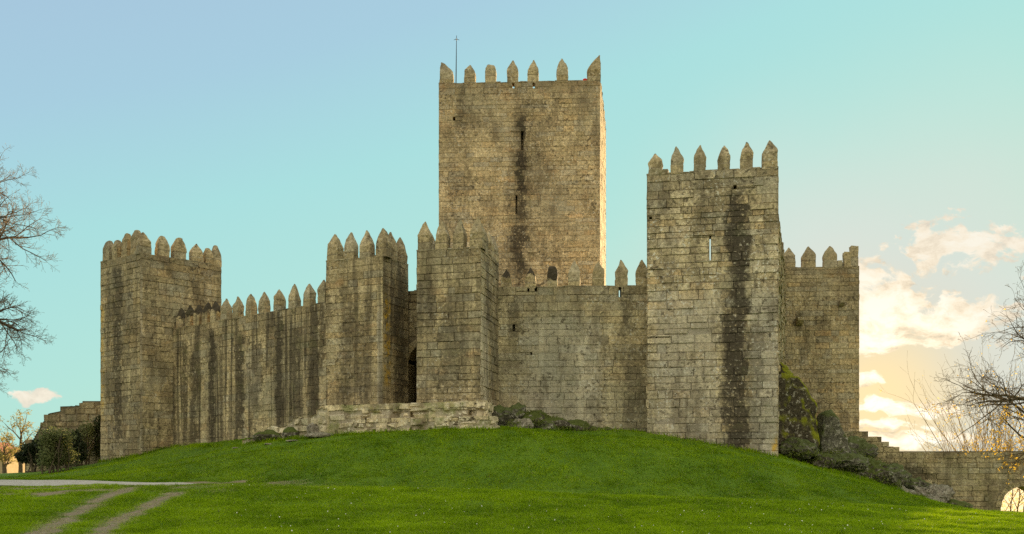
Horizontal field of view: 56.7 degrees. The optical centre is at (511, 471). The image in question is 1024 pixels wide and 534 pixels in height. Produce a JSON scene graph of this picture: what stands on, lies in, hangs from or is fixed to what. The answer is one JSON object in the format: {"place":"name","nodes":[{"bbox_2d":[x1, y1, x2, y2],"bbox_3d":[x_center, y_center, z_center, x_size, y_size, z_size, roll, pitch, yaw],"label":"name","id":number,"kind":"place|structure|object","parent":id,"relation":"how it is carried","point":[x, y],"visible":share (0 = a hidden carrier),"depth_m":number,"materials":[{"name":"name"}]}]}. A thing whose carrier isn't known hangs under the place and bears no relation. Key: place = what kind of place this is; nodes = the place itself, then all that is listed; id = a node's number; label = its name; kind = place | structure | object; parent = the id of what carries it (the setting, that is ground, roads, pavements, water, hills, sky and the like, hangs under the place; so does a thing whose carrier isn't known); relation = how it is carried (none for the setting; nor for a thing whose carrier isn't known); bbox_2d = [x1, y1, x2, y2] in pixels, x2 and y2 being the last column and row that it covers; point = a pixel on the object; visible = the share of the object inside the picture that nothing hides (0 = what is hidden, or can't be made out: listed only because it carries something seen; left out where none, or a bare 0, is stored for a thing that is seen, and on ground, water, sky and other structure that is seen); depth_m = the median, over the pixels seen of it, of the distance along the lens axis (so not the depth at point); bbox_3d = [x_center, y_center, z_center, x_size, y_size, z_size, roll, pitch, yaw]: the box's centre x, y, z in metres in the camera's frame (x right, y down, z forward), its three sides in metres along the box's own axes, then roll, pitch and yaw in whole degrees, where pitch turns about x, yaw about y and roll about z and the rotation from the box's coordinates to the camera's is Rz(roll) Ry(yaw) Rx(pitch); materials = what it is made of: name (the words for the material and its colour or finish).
{"place":"outdoors","nodes":[
{"label":"outdoors","id":0,"kind":"place"},
{"bbox_2d":[0,480,194,485],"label":"path","id":1,"kind":"structure","parent":0,"point":[37,482],"depth_m":43.33,"materials":[{"name":"grey gravel"}]},
{"bbox_2d":[0,424,1023,533],"bbox_3d":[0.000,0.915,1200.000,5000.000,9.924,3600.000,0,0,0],"label":"ground","id":2,"kind":"structure","parent":0,"point":[102,530],"depth_m":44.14,"materials":[{"name":"green plant"}]},
{"bbox_2d":[0,431,19,472],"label":"autumn tree","id":3,"kind":"object","parent":2,"relation":"on","point":[6,456],"visible":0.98,"depth_m":109.64,"materials":[{"name":"orange plant"}]},
{"bbox_2d":[0,442,24,472],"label":"house","id":4,"kind":"structure","parent":2,"relation":"on","point":[12,468],"depth_m":152.92,"materials":[{"name":"paint"}]},
{"bbox_2d":[0,409,38,472],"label":"autumn tree","id":5,"kind":"object","parent":2,"relation":"on","point":[20,464],"visible":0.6,"depth_m":116.19,"materials":[{"name":"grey plant"}]},
{"bbox_2d":[14,439,43,472],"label":"bush","id":6,"kind":"object","parent":2,"relation":"on","point":[27,453],"visible":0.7,"depth_m":65.60,"materials":[{"name":"green plant"}]},
{"bbox_2d":[0,143,67,394],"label":"bare tree","id":7,"kind":"object","parent":2,"relation":"on","point":[11,328],"visible":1,"depth_m":45.50,"materials":[{"name":"brown plant"}]},
{"bbox_2d":[33,424,80,473],"bbox_3d":[-29.743,-1.478,61.873,2.794,3.238,3.388,0,0,0],"label":"bush","id":8,"kind":"object","parent":2,"relation":"on","point":[56,444],"visible":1,"depth_m":61.59,"materials":[{"name":"green plant"}]},
{"bbox_2d":[25,401,100,472],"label":"ruined wall","id":9,"kind":"structure","parent":2,"relation":"on","point":[71,417],"depth_m":67.83,"materials":[{"name":"stone"}]},
{"bbox_2d":[91,414,100,456],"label":"ivy","id":10,"kind":"object","parent":9,"relation":"attached to","point":[97,438],"visible":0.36,"depth_m":66.66,"materials":[{"name":"green plant"}]},
{"bbox_2d":[70,429,93,466],"bbox_3d":[-29.363,-1.598,64.983,2.205,2.766,2.056,0,0,43],"label":"bush","id":11,"kind":"object","parent":2,"relation":"on","point":[79,445],"visible":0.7,"depth_m":64.76,"materials":[{"name":"green plant"}]},
{"bbox_2d":[73,419,99,465],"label":"bush","id":12,"kind":"object","parent":2,"relation":"on","point":[86,432],"visible":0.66,"depth_m":66.24,"materials":[{"name":"green plant"}]},
{"bbox_2d":[100,230,221,460],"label":"castle tower","id":13,"kind":"structure","parent":2,"relation":"on","point":[146,296],"depth_m":63.20,"materials":[{"name":"stone"}]},
{"bbox_2d":[173,279,325,445],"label":"curtain wall","id":14,"kind":"structure","parent":2,"relation":"on","point":[249,370],"depth_m":59.45,"materials":[{"name":"stone"}]},
{"bbox_2d":[253,429,282,441],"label":"boulder","id":15,"kind":"object","parent":2,"relation":"on","point":[265,435],"visible":0.47,"depth_m":53.64,"materials":[{"name":"stone"}]},
{"bbox_2d":[242,407,328,443],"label":"ruined wall","id":16,"kind":"structure","parent":2,"relation":"on","point":[301,424],"depth_m":52.53,"materials":[{"name":"stone"}]},
{"bbox_2d":[282,427,299,438],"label":"boulder","id":17,"kind":"object","parent":2,"relation":"on","point":[290,431],"visible":0.57,"depth_m":52.85,"materials":[{"name":"stone"}]},
{"bbox_2d":[306,423,318,433],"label":"boulder","id":18,"kind":"object","parent":2,"relation":"on","point":[312,428],"visible":0.7,"depth_m":52.16,"materials":[{"name":"grey stone"}]},
{"bbox_2d":[304,432,333,437],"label":"boulder","id":19,"kind":"object","parent":2,"relation":"on","point":[318,435],"visible":0.84,"depth_m":51.06,"materials":[{"name":"grey stone"}]},
{"bbox_2d":[326,229,408,404],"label":"gate tower","id":20,"kind":"structure","parent":2,"relation":"on","point":[367,325],"depth_m":53.89,"materials":[{"name":"stone"}]},
{"bbox_2d":[324,399,499,433],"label":"stone platform","id":21,"kind":"structure","parent":2,"relation":"on","point":[397,416],"depth_m":50.72,"materials":[{"name":"stone"}]},
{"bbox_2d":[408,290,416,402],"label":"gate wall","id":22,"kind":"structure","parent":2,"relation":"on","point":[412,350],"depth_m":55.92,"materials":[{"name":"stone"}]},
{"bbox_2d":[415,360,416,402],"bbox_3d":[-4.700,-5.150,57.191,2.384,5.100,0.080,0,0,11],"label":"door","id":23,"kind":"structure","parent":22,"relation":"in","point":[416,360],"depth_m":57.37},
{"bbox_2d":[416,218,498,405],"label":"gate tower","id":24,"kind":"structure","parent":2,"relation":"on","point":[457,286],"depth_m":51.53,"materials":[{"name":"stone"}]},
{"bbox_2d":[492,402,525,425],"bbox_3d":[-0.215,-2.899,52.692,2.715,1.937,1.769,0,0,0],"label":"boulder","id":25,"kind":"object","parent":2,"relation":"on","point":[503,414],"visible":0.55,"depth_m":52.07,"materials":[{"name":"grey stone"}]},
{"bbox_2d":[509,418,533,428],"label":"boulder","id":26,"kind":"object","parent":2,"relation":"on","point":[526,422],"visible":0.53,"depth_m":51.15,"materials":[{"name":"grey stone"}]},
{"bbox_2d":[439,56,605,286],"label":"castle keep","id":27,"kind":"structure","parent":2,"relation":"on","point":[522,171],"depth_m":72.28,"materials":[{"name":"stone"}]},
{"bbox_2d":[454,35,458,82],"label":"lightning rod","id":28,"kind":"object","parent":27,"relation":"on","point":[456,39],"visible":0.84,"depth_m":73.58,"materials":[{"name":"metal"}]},
{"bbox_2d":[510,410,549,427],"bbox_3d":[0.902,-2.776,52.818,2.856,1.352,2.152,0,0,0],"label":"boulder","id":29,"kind":"object","parent":2,"relation":"on","point":[535,415],"visible":0.28,"depth_m":52.07,"materials":[{"name":"stone"}]},
{"bbox_2d":[540,420,556,429],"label":"boulder","id":30,"kind":"object","parent":2,"relation":"on","point":[551,425],"visible":0.56,"depth_m":51.64,"materials":[{"name":"grey stone"}]},
{"bbox_2d":[506,409,598,430],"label":"undergrowth","id":31,"kind":"object","parent":2,"relation":"on","point":[519,422],"visible":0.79,"depth_m":51.76,"materials":[{"name":"green plant"}]},
{"bbox_2d":[536,417,571,429],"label":"boulder","id":32,"kind":"object","parent":2,"relation":"on","point":[559,422],"visible":0.36,"depth_m":52.00,"materials":[{"name":"stone"}]},
{"bbox_2d":[498,259,646,430],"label":"curtain wall","id":33,"kind":"structure","parent":2,"relation":"on","point":[573,349],"depth_m":54.74,"materials":[{"name":"stone"}]},
{"bbox_2d":[568,419,591,430],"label":"boulder","id":34,"kind":"object","parent":2,"relation":"on","point":[576,423],"visible":0.29,"depth_m":52.67,"materials":[{"name":"stone"}]},
{"bbox_2d":[232,484,959,533],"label":"daisies","id":35,"kind":"object","parent":2,"relation":"on","point":[528,527],"visible":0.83,"depth_m":25.21,"materials":[{"name":"white plant"}]},
{"bbox_2d":[646,140,779,455],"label":"castle tower","id":36,"kind":"structure","parent":2,"relation":"on","point":[712,360],"depth_m":52.62,"materials":[{"name":"stone"}]},
{"bbox_2d":[778,215,786,375],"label":"curtain wall","id":37,"kind":"structure","parent":2,"relation":"on","point":[782,307],"depth_m":62.97,"materials":[{"name":"stone"}]},
{"bbox_2d":[778,373,819,454],"bbox_3d":[16.799,-2.805,57.399,2.716,6.212,3.354,0,0,0],"label":"boulder","id":38,"kind":"object","parent":2,"relation":"on","point":[797,406],"visible":0.46,"depth_m":55.93,"materials":[{"name":"grey stone"}]},
{"bbox_2d":[779,362,792,374],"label":"boulder","id":39,"kind":"object","parent":38,"relation":"on","point":[784,369],"visible":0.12,"depth_m":57.99,"materials":[{"name":"green plant"}]},
{"bbox_2d":[779,437,819,459],"bbox_3d":[16.673,-1.337,54.946,2.404,1.392,1.717,0,0,0],"label":"boulder","id":40,"kind":"object","parent":2,"relation":"on","point":[791,443],"visible":0.9,"depth_m":54.59,"materials":[{"name":"green plant"}]},
{"bbox_2d":[803,452,835,468],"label":"boulder","id":41,"kind":"object","parent":2,"relation":"on","point":[820,462],"visible":0.45,"depth_m":55.26,"materials":[{"name":"green plant"}]},
{"bbox_2d":[784,246,859,430],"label":"castle tower","id":42,"kind":"structure","parent":2,"relation":"on","point":[822,334],"depth_m":76.21,"materials":[{"name":"stone"}]},
{"bbox_2d":[817,409,851,453],"bbox_3d":[20.383,-1.921,60.474,2.241,4.085,2.691,0,0,0],"label":"boulder","id":43,"kind":"object","parent":2,"relation":"on","point":[832,435],"visible":0.52,"depth_m":59.39,"materials":[{"name":"grey stone"}]},
{"bbox_2d":[832,452,869,472],"bbox_3d":[19.799,-0.554,57.388,3.492,1.316,2.338,0,0,0],"label":"boulder","id":44,"kind":"object","parent":2,"relation":"on","point":[857,461],"visible":0.57,"depth_m":56.57,"materials":[{"name":"green plant"}]},
{"bbox_2d":[785,448,929,496],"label":"undergrowth","id":45,"kind":"object","parent":2,"relation":"on","point":[831,452],"visible":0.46,"depth_m":56.92,"materials":[{"name":"green plant"}]},
{"bbox_2d":[848,436,878,458],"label":"boulder","id":46,"kind":"object","parent":2,"relation":"on","point":[857,444],"visible":0.29,"depth_m":63.35,"materials":[{"name":"green plant"}]},
{"bbox_2d":[855,457,894,483],"bbox_3d":[22.635,0.002,59.921,2.808,1.872,2.281,0,0,17],"label":"boulder","id":47,"kind":"object","parent":2,"relation":"on","point":[878,468],"visible":0.5,"depth_m":59.12,"materials":[{"name":"green plant"}]},
{"bbox_2d":[885,463,912,486],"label":"boulder","id":48,"kind":"object","parent":2,"relation":"on","point":[902,476],"visible":0.34,"depth_m":60.94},
{"bbox_2d":[898,485,915,493],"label":"boulder","id":49,"kind":"object","parent":2,"relation":"on","point":[910,490],"visible":0.27,"depth_m":60.63,"materials":[{"name":"grey stone"}]},
{"bbox_2d":[904,477,930,489],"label":"boulder","id":50,"kind":"object","parent":2,"relation":"on","point":[917,481],"visible":0.42,"depth_m":63.54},
{"bbox_2d":[844,431,1023,510],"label":"stone wall","id":51,"kind":"structure","parent":2,"relation":"on","point":[976,479],"depth_m":72.57,"materials":[{"name":"stone"}]},
{"bbox_2d":[913,484,955,502],"bbox_3d":[27.891,1.835,63.040,2.592,2.140,2.208,0,0,-30],"label":"boulder","id":52,"kind":"object","parent":2,"relation":"on","point":[943,493],"visible":0.52,"depth_m":62.65,"materials":[{"name":"grey stone"}]},
{"bbox_2d":[878,331,1023,510],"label":"shrub","id":53,"kind":"object","parent":2,"relation":"on","point":[976,440],"visible":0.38,"depth_m":76.35,"materials":[{"name":"brown plant"}]},
{"bbox_2d":[947,499,973,507],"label":"boulder","id":54,"kind":"object","parent":2,"relation":"on","point":[965,504],"visible":0.41,"depth_m":62.40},
{"bbox_2d":[908,391,1023,450],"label":"shrub","id":55,"kind":"object","parent":2,"relation":"on","point":[955,435],"visible":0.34,"depth_m":77.57,"materials":[{"name":"brown plant"}]},
{"bbox_2d":[915,261,1023,483],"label":"bare tree","id":56,"kind":"object","parent":2,"relation":"on","point":[1001,397],"visible":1,"depth_m":40.05,"materials":[{"name":"brown plant"}]},
{"bbox_2d":[961,345,1023,449],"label":"shrub","id":57,"kind":"object","parent":2,"relation":"on","point":[1004,392],"visible":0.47,"depth_m":76.08,"materials":[{"name":"yellow plant"}]},
{"bbox_2d":[1002,489,1023,511],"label":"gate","id":58,"kind":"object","parent":2,"relation":"on","point":[1013,500],"visible":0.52,"depth_m":96.03,"materials":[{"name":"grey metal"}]},
{"bbox_2d":[0,0,1023,450],"label":"sky","id":59,"kind":"structure","parent":0,"point":[260,132],"materials":[{"name":"blue"}]},
{"bbox_2d":[970,426,1023,450],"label":"shrub","id":60,"kind":"object","parent":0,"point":[1008,444],"visible":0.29,"depth_m":73.93,"materials":[{"name":"yellow plant"}]}
]}

